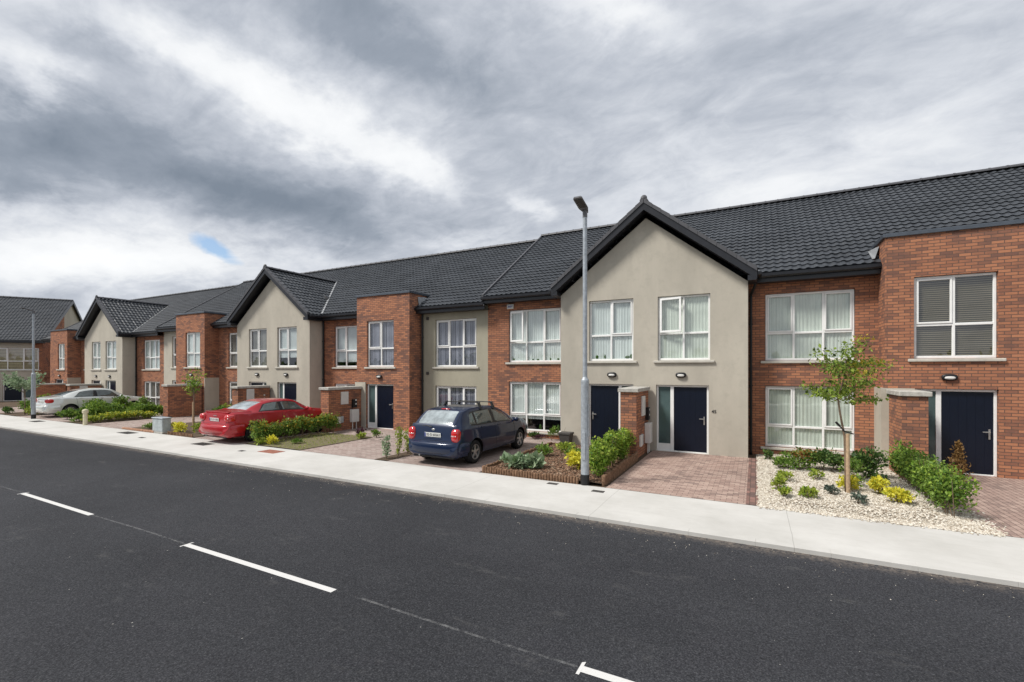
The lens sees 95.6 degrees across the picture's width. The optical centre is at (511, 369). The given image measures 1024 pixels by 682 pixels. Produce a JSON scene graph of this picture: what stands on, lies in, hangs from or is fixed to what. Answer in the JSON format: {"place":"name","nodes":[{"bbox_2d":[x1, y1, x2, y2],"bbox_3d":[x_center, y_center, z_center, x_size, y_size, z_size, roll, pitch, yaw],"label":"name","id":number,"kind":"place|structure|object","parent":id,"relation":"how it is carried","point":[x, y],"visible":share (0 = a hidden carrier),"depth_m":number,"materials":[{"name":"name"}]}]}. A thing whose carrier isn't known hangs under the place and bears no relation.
{"place":"outdoors","nodes":[
{"label":"outdoors","id":0,"kind":"place"},
{"bbox_2d":[18,414,156,421],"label":"driveway","id":1,"kind":"structure","parent":0,"point":[51,417],"depth_m":24.08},
{"bbox_2d":[54,406,102,418],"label":"hedge","id":2,"kind":"object","parent":1,"relation":"on","point":[69,412],"visible":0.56,"depth_m":23.20,"materials":[{"name":"green plant"}]},
{"bbox_2d":[36,388,146,414],"bbox_3d":[-23.430,1.766,26.045,2.140,1.456,4.756,0,0,28],"label":"parked car","id":3,"kind":"object","parent":1,"relation":"on","point":[61,401],"visible":0.66,"depth_m":24.71,"materials":[{"name":"silver metal"}]},
{"bbox_2d":[81,394,154,408],"bbox_3d":[-21.608,1.936,25.603,0.888,1.133,3.374,0,0,28],"label":"hedge","id":4,"kind":"object","parent":1,"relation":"on","point":[123,399],"visible":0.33,"depth_m":25.75,"materials":[{"name":"green plant"}]},
{"bbox_2d":[88,415,201,428],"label":"driveway","id":5,"kind":"structure","parent":0,"point":[138,423],"depth_m":21.81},
{"bbox_2d":[196,429,320,443],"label":"driveway","id":6,"kind":"structure","parent":0,"point":[242,440],"depth_m":16.76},
{"bbox_2d":[199,398,321,440],"bbox_3d":[-9.098,1.791,17.568,2.110,1.406,4.526,0,0,28],"label":"parked car","id":7,"kind":"object","parent":6,"relation":"on","point":[232,421],"visible":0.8,"depth_m":16.13,"materials":[{"name":"red paint"}]},
{"bbox_2d":[300,428,408,458],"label":"driveway","id":8,"kind":"structure","parent":0,"point":[369,448],"depth_m":15.02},
{"bbox_2d":[390,437,578,471],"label":"driveway","id":9,"kind":"structure","parent":0,"point":[492,455],"depth_m":12.85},
{"bbox_2d":[408,400,526,462],"bbox_3d":[-1.103,1.701,13.863,2.076,1.587,4.396,0,0,28],"label":"parked car","id":10,"kind":"object","parent":9,"relation":"on","point":[469,433],"visible":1,"depth_m":12.32,"materials":[{"name":"blue paint"}]},
{"bbox_2d":[558,431,573,442],"bbox_3d":[1.788,2.212,15.347,0.410,0.567,0.410,0,0,28],"label":"planter","id":11,"kind":"object","parent":9,"relation":"on","point":[564,436],"visible":0.91,"depth_m":15.22,"materials":[{"name":"grey plastic"}]},
{"bbox_2d":[0,401,1018,537],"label":"garden ground","id":12,"kind":"structure","parent":0,"point":[590,483],"depth_m":13.70,"materials":[{"name":"soil"}]},
{"bbox_2d":[0,412,39,415],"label":"planting bed","id":13,"kind":"object","parent":12,"relation":"on","point":[17,413],"visible":0.25,"depth_m":25.54,"materials":[{"name":"soil"}]},
{"bbox_2d":[1,370,46,414],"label":"young tree","id":14,"kind":"object","parent":13,"relation":"on","point":[15,381],"visible":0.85,"depth_m":25.16,"materials":[{"name":"green plant"}]},
{"bbox_2d":[0,296,81,400],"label":"corner house","id":15,"kind":"structure","parent":12,"relation":"on","point":[16,334],"depth_m":38.08,"materials":[{"name":"red brick"}]},
{"bbox_2d":[0,348,40,370],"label":"window","id":16,"kind":"structure","parent":15,"relation":"in","point":[11,359],"depth_m":36.95,"materials":[{"name":"beige glass"}]},
{"bbox_2d":[3,379,39,400],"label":"door","id":17,"kind":"structure","parent":15,"relation":"in","point":[9,394],"depth_m":36.83,"materials":[{"name":"paint"}]},
{"bbox_2d":[36,383,65,396],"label":"entrance wall","id":18,"kind":"structure","parent":12,"relation":"on","point":[49,388],"depth_m":32.59,"materials":[{"name":"red brick"}]},
{"bbox_2d":[66,383,101,390],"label":"entrance wall","id":19,"kind":"structure","parent":12,"relation":"on","point":[78,386],"depth_m":29.94,"materials":[{"name":"red brick"}]},
{"bbox_2d":[64,416,158,423],"bbox_3d":[-19.625,2.482,23.074,2.100,0.001,3.380,0,0,28],"label":"planting bed","id":20,"kind":"object","parent":12,"relation":"on","point":[120,419],"visible":0.4,"depth_m":22.54,"materials":[{"name":"soil"}]},
{"bbox_2d":[80,410,159,421],"bbox_3d":[-19.065,2.268,22.670,0.703,0.566,3.067,0,0,28],"label":"hedge","id":21,"kind":"object","parent":20,"relation":"on","point":[124,415],"visible":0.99,"depth_m":22.58,"materials":[{"name":"green plant"}]},
{"bbox_2d":[85,399,162,419],"bbox_3d":[-19.354,1.965,23.624,1.095,1.074,3.981,0,0,28],"label":"hedge","id":22,"kind":"object","parent":20,"relation":"on","point":[98,407],"visible":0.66,"depth_m":23.00,"materials":[{"name":"green plant"}]},
{"bbox_2d":[134,421,203,436],"bbox_3d":[-13.205,2.482,19.704,5.300,0.001,3.380,0,0,28],"label":"planting bed","id":23,"kind":"object","parent":12,"relation":"on","point":[195,434],"visible":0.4,"depth_m":18.85,"materials":[{"name":"soil"}]},
{"bbox_2d":[151,416,171,433],"bbox_3d":[-13.845,2.195,18.335,0.840,0.610,0.360,0,0,28],"label":"utility cabinet","id":24,"kind":"object","parent":23,"relation":"on","point":[161,425],"visible":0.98,"depth_m":18.18,"materials":[{"name":"metal"}]},
{"bbox_2d":[172,422,187,432],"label":"shrub","id":25,"kind":"object","parent":23,"relation":"on","point":[181,426],"visible":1,"depth_m":17.89,"materials":[{"name":"yellow plant"}]},
{"bbox_2d":[181,367,206,430],"bbox_3d":[-12.774,1.201,18.684,0.890,2.598,0.771,0,0,-29],"label":"young tree","id":26,"kind":"object","parent":23,"relation":"on","point":[193,383],"visible":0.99,"depth_m":18.61,"materials":[{"name":"green plant"}]},
{"bbox_2d":[161,384,201,416],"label":"entrance wall","id":27,"kind":"structure","parent":12,"relation":"on","point":[177,400],"depth_m":24.47,"materials":[{"name":"red brick"}]},
{"bbox_2d":[230,385,269,404],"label":"entrance wall","id":28,"kind":"structure","parent":12,"relation":"on","point":[241,393],"depth_m":21.77,"materials":[{"name":"red brick"}]},
{"bbox_2d":[246,432,369,449],"bbox_3d":[-7.015,2.480,16.286,2.680,0.001,3.080,0,0,28],"label":"weedy bed","id":29,"kind":"object","parent":12,"relation":"on","point":[310,439],"visible":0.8,"depth_m":15.96,"materials":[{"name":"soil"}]},
{"bbox_2d":[247,412,340,443],"bbox_3d":[-7.801,2.066,16.877,0.730,0.872,3.692,0,0,28],"label":"hedge","id":30,"kind":"object","parent":29,"relation":"on","point":[294,426],"visible":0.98,"depth_m":16.69,"materials":[{"name":"green plant"}]},
{"bbox_2d":[319,386,361,432],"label":"entrance wall","id":31,"kind":"structure","parent":12,"relation":"on","point":[344,402],"depth_m":19.06,"materials":[{"name":"red brick"}]},
{"bbox_2d":[378,452,412,460],"bbox_3d":[-2.772,2.488,14.341,0.440,0.001,3.580,0,0,28],"label":"planting strip","id":32,"kind":"object","parent":12,"relation":"on","point":[395,456],"visible":0.4,"depth_m":13.25,"materials":[{"name":"soil"}]},
{"bbox_2d":[380,435,391,457],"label":"slender shrub","id":33,"kind":"object","parent":32,"relation":"on","point":[386,445],"visible":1,"depth_m":12.94,"materials":[{"name":"green plant"}]},
{"bbox_2d":[394,426,403,455],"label":"slender shrub","id":34,"kind":"object","parent":32,"relation":"on","point":[399,436],"visible":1,"depth_m":13.27,"materials":[{"name":"green plant"}]},
{"bbox_2d":[482,442,578,483],"bbox_3d":[0.311,2.431,12.599,2.160,0.178,5.009,0,0,-2],"label":"log edging","id":35,"kind":"object","parent":12,"relation":"on","point":[488,468],"visible":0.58,"depth_m":10.76,"materials":[{"name":"brown wood"}]},
{"bbox_2d":[491,444,628,483],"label":"bark mulch","id":36,"kind":"object","parent":12,"relation":"on","point":[561,470],"visible":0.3,"depth_m":11.49,"materials":[{"name":"brown wood"}]},
{"bbox_2d":[499,450,531,469],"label":"shrub","id":37,"kind":"object","parent":36,"relation":"on","point":[515,460],"visible":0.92,"depth_m":11.42,"materials":[{"name":"green plant"}]},
{"bbox_2d":[523,450,545,468],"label":"shrub","id":38,"kind":"object","parent":36,"relation":"on","point":[535,459],"visible":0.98,"depth_m":11.36,"materials":[{"name":"green plant"}]},
{"bbox_2d":[535,442,552,454],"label":"shrub","id":39,"kind":"object","parent":36,"relation":"on","point":[545,449],"visible":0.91,"depth_m":12.99,"materials":[{"name":"green plant"}]},
{"bbox_2d":[555,441,576,452],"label":"shrub","id":40,"kind":"object","parent":36,"relation":"on","point":[562,446],"visible":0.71,"depth_m":13.49,"materials":[{"name":"green plant"}]},
{"bbox_2d":[566,455,580,469],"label":"shrub","id":41,"kind":"object","parent":36,"relation":"on","point":[573,460],"visible":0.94,"depth_m":11.27,"materials":[{"name":"yellow plant"}]},
{"bbox_2d":[589,427,636,477],"bbox_3d":[2.506,1.970,11.634,0.649,1.003,3.220,0,0,28],"label":"hedge","id":42,"kind":"object","parent":36,"relation":"on","point":[608,448],"visible":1,"depth_m":11.06,"materials":[{"name":"green plant"}]},
{"bbox_2d":[573,196,589,485],"bbox_3d":[1.493,-0.548,9.902,0.210,6.096,0.589,0,0,28],"label":"street lamp","id":43,"kind":"object","parent":12,"relation":"on","point":[580,203],"visible":1,"depth_m":10.02,"materials":[{"name":"metal"}]},
{"bbox_2d":[601,451,637,486],"bbox_3d":[2.700,2.392,11.383,0.097,0.256,3.230,0,0,28],"label":"log edging","id":44,"kind":"object","parent":12,"relation":"on","point":[614,472],"visible":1,"depth_m":10.96,"materials":[{"name":"brown wood"}]},
{"bbox_2d":[618,386,651,457],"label":"entrance wall","id":45,"kind":"structure","parent":12,"relation":"on","point":[634,413],"depth_m":13.08,"materials":[{"name":"red brick"}]},
{"bbox_2d":[886,389,932,478],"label":"entrance wall","id":46,"kind":"structure","parent":12,"relation":"on","point":[908,415],"depth_m":10.52,"materials":[{"name":"red brick"}]},
{"bbox_2d":[0,428,1023,681],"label":"road","id":47,"kind":"structure","parent":0,"point":[120,584],"depth_m":5.25,"materials":[{"name":"black asphalt"}]},
{"bbox_2d":[21,492,633,681],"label":"road marking","id":48,"kind":"object","parent":47,"relation":"on","point":[596,673],"visible":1,"depth_m":5.81,"materials":[{"name":"white paint"}]},
{"bbox_2d":[0,414,1023,578],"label":"pavement","id":49,"kind":"structure","parent":0,"point":[992,554],"depth_m":8.46,"materials":[{"name":"concrete"}]},
{"bbox_2d":[19,307,35,418],"bbox_3d":[-24.342,-0.308,23.338,0.210,5.616,0.589,0,0,28],"label":"street lamp","id":50,"kind":"object","parent":49,"relation":"on","point":[33,394],"visible":1,"depth_m":23.47,"materials":[{"name":"metal"}]},
{"bbox_2d":[0,0,1023,319],"label":"sky","id":51,"kind":"structure","parent":0,"point":[149,148],"materials":[{"name":"grey"}]},
{"bbox_2d":[606,450,755,505],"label":"driveway","id":52,"kind":"structure","parent":0,"point":[710,477],"depth_m":10.81,"materials":[{"name":"red brick"}]},
{"bbox_2d":[746,458,758,505],"bbox_3d":[5.596,2.491,10.779,0.210,0.001,5.090,0,0,28],"label":"drive edging","id":53,"kind":"object","parent":52,"relation":"on","point":[751,496],"visible":1,"depth_m":10.13,"materials":[{"name":"brick"}]},
{"bbox_2d":[756,454,1008,536],"bbox_3d":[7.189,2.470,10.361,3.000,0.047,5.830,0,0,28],"label":"gravel garden","id":54,"kind":"object","parent":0,"point":[867,504],"visible":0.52,"depth_m":8.69,"materials":[{"name":"beige gravel"}]},
{"bbox_2d":[770,473,787,488],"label":"shrub","id":55,"kind":"object","parent":54,"relation":"on","point":[779,480],"visible":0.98,"depth_m":9.49,"materials":[{"name":"green plant"}]},
{"bbox_2d":[769,456,790,467],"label":"shrub","id":56,"kind":"object","parent":54,"relation":"on","point":[779,461],"visible":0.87,"depth_m":11.46,"materials":[{"name":"green plant"}]},
{"bbox_2d":[777,485,792,496],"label":"shrub","id":57,"kind":"object","parent":54,"relation":"on","point":[784,490],"visible":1,"depth_m":8.90,"materials":[{"name":"green plant"}]},
{"bbox_2d":[778,446,821,469],"bbox_3d":[7.043,2.201,11.408,0.907,0.619,0.860,0,0,-21],"label":"shrub","id":58,"kind":"object","parent":54,"relation":"on","point":[795,459],"visible":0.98,"depth_m":11.28,"materials":[{"name":"green plant"}]},
{"bbox_2d":[797,485,818,497],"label":"shrub","id":59,"kind":"object","parent":54,"relation":"on","point":[812,491],"visible":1,"depth_m":8.85,"materials":[{"name":"green plant"}]},
{"bbox_2d":[808,468,824,479],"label":"shrub","id":60,"kind":"object","parent":54,"relation":"on","point":[813,472],"visible":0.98,"depth_m":10.31,"materials":[{"name":"green plant"}]},
{"bbox_2d":[808,447,842,469],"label":"shrub","id":61,"kind":"object","parent":54,"relation":"on","point":[826,456],"visible":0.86,"depth_m":11.12,"materials":[{"name":"green plant"}]},
{"bbox_2d":[821,484,841,494],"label":"shrub","id":62,"kind":"object","parent":54,"relation":"on","point":[830,489],"visible":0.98,"depth_m":9.09,"materials":[{"name":"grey plant"}]},
{"bbox_2d":[835,421,853,492],"bbox_3d":[6.630,1.773,9.258,0.306,1.454,0.088,0,0,39],"label":"tree stake","id":63,"kind":"object","parent":54,"relation":"on","point":[848,489],"visible":0.87,"depth_m":9.19,"materials":[{"name":"brown wood"}]},
{"bbox_2d":[835,474,859,489],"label":"shrub","id":64,"kind":"object","parent":54,"relation":"on","point":[853,482],"visible":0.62,"depth_m":9.40,"materials":[{"name":"yellow plant"}]},
{"bbox_2d":[799,334,902,491],"bbox_3d":[6.724,0.892,9.302,1.673,3.218,1.341,0,0,28],"label":"young tree","id":65,"kind":"object","parent":54,"relation":"on","point":[842,367],"visible":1,"depth_m":9.24,"materials":[{"name":"green plant"}]},
{"bbox_2d":[837,456,866,475],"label":"shrub","id":66,"kind":"object","parent":54,"relation":"on","point":[855,466],"visible":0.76,"depth_m":10.34,"materials":[{"name":"green plant"}]},
{"bbox_2d":[850,491,869,503],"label":"shrub","id":67,"kind":"object","parent":54,"relation":"on","point":[858,496],"visible":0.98,"depth_m":8.43,"materials":[{"name":"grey plant"}]},
{"bbox_2d":[850,445,888,477],"bbox_3d":[8.087,2.091,10.480,0.756,0.791,0.765,0,0,28],"label":"shrub","id":68,"kind":"object","parent":54,"relation":"on","point":[871,463],"visible":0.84,"depth_m":10.44,"materials":[{"name":"green plant"}]},
{"bbox_2d":[866,475,890,493],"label":"shrub","id":69,"kind":"object","parent":54,"relation":"on","point":[878,483],"visible":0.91,"depth_m":9.08,"materials":[{"name":"yellow plant"}]},
{"bbox_2d":[881,486,915,502],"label":"shrub","id":70,"kind":"object","parent":54,"relation":"on","point":[902,494],"visible":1,"depth_m":8.49,"materials":[{"name":"yellow plant"}]},
{"bbox_2d":[884,439,981,517],"bbox_3d":[8.132,2.035,9.156,0.788,0.935,3.554,0,0,28],"label":"hedge","id":71,"kind":"object","parent":54,"relation":"on","point":[933,479],"visible":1,"depth_m":8.23,"materials":[{"name":"green plant"}]},
{"bbox_2d":[946,439,973,481],"bbox_3d":[9.812,2.017,10.201,0.565,0.972,0.590,0,0,28],"label":"conifer","id":72,"kind":"object","parent":54,"relation":"on","point":[958,456],"visible":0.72,"depth_m":10.16,"materials":[{"name":"brown plant"}]},
{"bbox_2d":[944,475,1023,537],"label":"driveway","id":73,"kind":"structure","parent":0,"point":[1000,501],"depth_m":8.64,"materials":[{"name":"red brick"}]},
{"label":"ground","id":74,"kind":"structure","parent":0,"visible":0},
{"bbox_2d":[41,295,159,390],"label":"terraced house","id":75,"kind":"structure","parent":74,"relation":"on","point":[65,356],"depth_m":33.95,"materials":[{"name":"red brick"}]},
{"bbox_2d":[56,344,64,369],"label":"window","id":76,"kind":"structure","parent":75,"relation":"in","point":[61,346],"depth_m":33.96,"materials":[{"name":"white glass"}]},
{"bbox_2d":[73,291,196,387],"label":"terraced house","id":77,"kind":"structure","parent":74,"relation":"on","point":[89,334],"depth_m":31.65,"materials":[{"name":"beige paint"}]},
{"bbox_2d":[90,342,100,370],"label":"window","id":78,"kind":"structure","parent":77,"relation":"in","point":[96,345],"depth_m":31.53,"materials":[{"name":"white glass"}]},
{"bbox_2d":[95,285,236,405],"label":"terraced house","id":79,"kind":"structure","parent":74,"relation":"on","point":[133,351],"depth_m":30.20,"materials":[{"name":"beige paint"}]},
{"bbox_2d":[104,341,116,370],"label":"window","id":80,"kind":"structure","parent":79,"relation":"in","point":[111,345],"depth_m":30.49,"materials":[{"name":"white glass"}]},
{"bbox_2d":[142,340,160,370],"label":"window","id":81,"kind":"structure","parent":79,"relation":"in","point":[152,347],"depth_m":29.63,"materials":[{"name":"white glass"}]},
{"bbox_2d":[145,381,159,404],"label":"window","id":82,"kind":"structure","parent":79,"relation":"in","point":[152,388],"depth_m":29.63,"materials":[{"name":"white glass"}]},
{"bbox_2d":[155,280,253,412],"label":"terraced house","id":83,"kind":"structure","parent":74,"relation":"on","point":[191,338],"depth_m":26.31,"materials":[{"name":"red brick"}]},
{"bbox_2d":[183,332,200,368],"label":"window","id":84,"kind":"structure","parent":83,"relation":"in","point":[193,339],"depth_m":26.10,"materials":[{"name":"clear glass"}]},
{"bbox_2d":[210,264,362,405],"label":"terraced house","id":85,"kind":"structure","parent":74,"relation":"on","point":[244,326],"depth_m":23.71,"materials":[{"name":"beige paint"}]},
{"bbox_2d":[226,333,236,368],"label":"window","id":86,"kind":"structure","parent":85,"relation":"in","point":[233,336],"depth_m":25.66,"materials":[{"name":"clear glass"}]},
{"bbox_2d":[246,329,284,368],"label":"window","id":87,"kind":"structure","parent":85,"relation":"in","point":[258,337],"depth_m":23.42,"materials":[{"name":"clear glass"}]},
{"bbox_2d":[263,253,439,407],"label":"terraced house","id":88,"kind":"structure","parent":74,"relation":"on","point":[314,331],"depth_m":22.20,"materials":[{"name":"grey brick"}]},
{"bbox_2d":[275,327,297,367],"bbox_3d":[-10.782,-1.042,22.298,1.660,1.995,0.205,0,0,28],"label":"window","id":89,"kind":"structure","parent":88,"relation":"in","point":[287,335],"depth_m":22.36,"materials":[{"name":"clear glass"}]},
{"bbox_2d":[279,382,295,400],"bbox_3d":[-10.769,1.562,22.344,1.390,1.875,0.122,0,0,28],"label":"door","id":90,"kind":"structure","parent":88,"relation":"in","point":[286,391],"depth_m":22.38,"materials":[{"name":"blue paint"}]},
{"bbox_2d":[332,325,356,368],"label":"window","id":91,"kind":"structure","parent":88,"relation":"in","point":[346,336],"depth_m":21.60,"materials":[{"name":"clear glass"}]},
{"bbox_2d":[355,239,536,430],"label":"terraced house","id":92,"kind":"structure","parent":74,"relation":"on","point":[422,340],"depth_m":19.22,"materials":[{"name":"red brick"}]},
{"bbox_2d":[364,320,395,368],"bbox_3d":[-5.521,-1.042,19.541,1.740,2.035,0.212,0,0,28],"label":"window","id":93,"kind":"structure","parent":92,"relation":"in","point":[380,333],"depth_m":19.59,"materials":[{"name":"clear glass"}]},
{"bbox_2d":[368,384,392,429],"bbox_3d":[-5.353,1.510,19.925,1.720,1.980,0.872,0,0,28],"label":"door","id":94,"kind":"structure","parent":92,"relation":"in","point":[380,398],"depth_m":19.61,"materials":[{"name":"blue paint"}]},
{"bbox_2d":[432,318,478,368],"bbox_3d":[-2.255,-1.028,18.684,2.240,2.005,0.212,0,0,28],"label":"window","id":95,"kind":"structure","parent":92,"relation":"in","point":[456,338],"depth_m":18.75,"materials":[{"name":"clear glass"}]},
{"bbox_2d":[437,386,476,406],"bbox_3d":[-2.228,1.460,18.736,2.000,1.580,0.095,0,0,28],"label":"window","id":96,"kind":"structure","parent":92,"relation":"in","point":[444,393],"depth_m":18.79,"materials":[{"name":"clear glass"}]},
{"bbox_2d":[0,425,1023,587],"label":"kerb","id":97,"kind":"structure","parent":74,"relation":"on","point":[957,573],"depth_m":7.46,"materials":[{"name":"concrete"}]},
{"bbox_2d":[480,199,675,444],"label":"terraced house","id":98,"kind":"structure","parent":74,"relation":"on","point":[532,297],"depth_m":15.66,"materials":[{"name":"beige paint"}]},
{"bbox_2d":[505,308,560,364],"bbox_3d":[0.828,-1.202,17.038,2.370,2.035,0.292,0,0,28],"label":"window","id":99,"kind":"structure","parent":98,"relation":"in","point":[535,334],"depth_m":17.12,"materials":[{"name":"clear glass"}]},
{"bbox_2d":[510,381,560,435],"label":"window","id":100,"kind":"structure","parent":98,"relation":"in","point":[537,403],"depth_m":17.19,"materials":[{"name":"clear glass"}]},
{"bbox_2d":[589,384,632,444],"bbox_3d":[3.203,1.488,15.010,1.470,2.025,0.122,0,0,28],"label":"door","id":101,"kind":"structure","parent":98,"relation":"in","point":[604,399],"depth_m":15.13,"materials":[{"name":"blue paint"}]},
{"bbox_2d":[587,299,636,362],"bbox_3d":[3.200,-1.218,14.972,1.690,2.045,0.228,0,0,28],"label":"window","id":102,"kind":"structure","parent":98,"relation":"in","point":[611,321],"depth_m":15.02,"materials":[{"name":"clear glass"}]},
{"bbox_2d":[640,189,881,457],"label":"terraced house","id":103,"kind":"structure","parent":74,"relation":"on","point":[750,307],"depth_m":13.56,"materials":[{"name":"beige paint"}]},
{"bbox_2d":[657,385,708,453],"bbox_3d":[5.133,1.488,13.997,1.490,2.025,0.122,0,0,28],"label":"door","id":104,"kind":"structure","parent":103,"relation":"in","point":[682,410],"depth_m":13.98,"materials":[{"name":"blue paint"}]},
{"bbox_2d":[653,294,714,362],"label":"window","id":105,"kind":"structure","parent":103,"relation":"in","point":[683,321],"depth_m":13.97,"materials":[{"name":"clear glass"}]},
{"bbox_2d":[761,386,853,454],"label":"window","id":106,"kind":"structure","parent":103,"relation":"in","point":[792,418],"depth_m":13.24,"materials":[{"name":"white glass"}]},
{"bbox_2d":[761,289,859,362],"bbox_3d":[8.371,-1.188,13.107,2.380,2.025,0.212,0,0,28],"label":"window","id":107,"kind":"structure","parent":103,"relation":"in","point":[796,324],"depth_m":13.19,"materials":[{"name":"white glass"}]},
{"bbox_2d":[845,163,1023,479],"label":"terraced house","id":108,"kind":"structure","parent":74,"relation":"on","point":[948,249],"depth_m":11.23,"materials":[{"name":"red brick"}]},
{"bbox_2d":[915,389,996,476],"bbox_3d":[10.779,1.435,11.457,1.700,2.130,0.872,0,0,28],"label":"door","id":109,"kind":"structure","parent":108,"relation":"in","point":[969,416],"depth_m":11.03,"materials":[{"name":"blue paint"}]},
{"bbox_2d":[908,272,1006,361],"bbox_3d":[10.570,-1.228,11.090,1.750,2.085,0.205,0,0,28],"label":"window","id":110,"kind":"structure","parent":108,"relation":"in","point":[955,315],"depth_m":11.12,"materials":[{"name":"white glass"}]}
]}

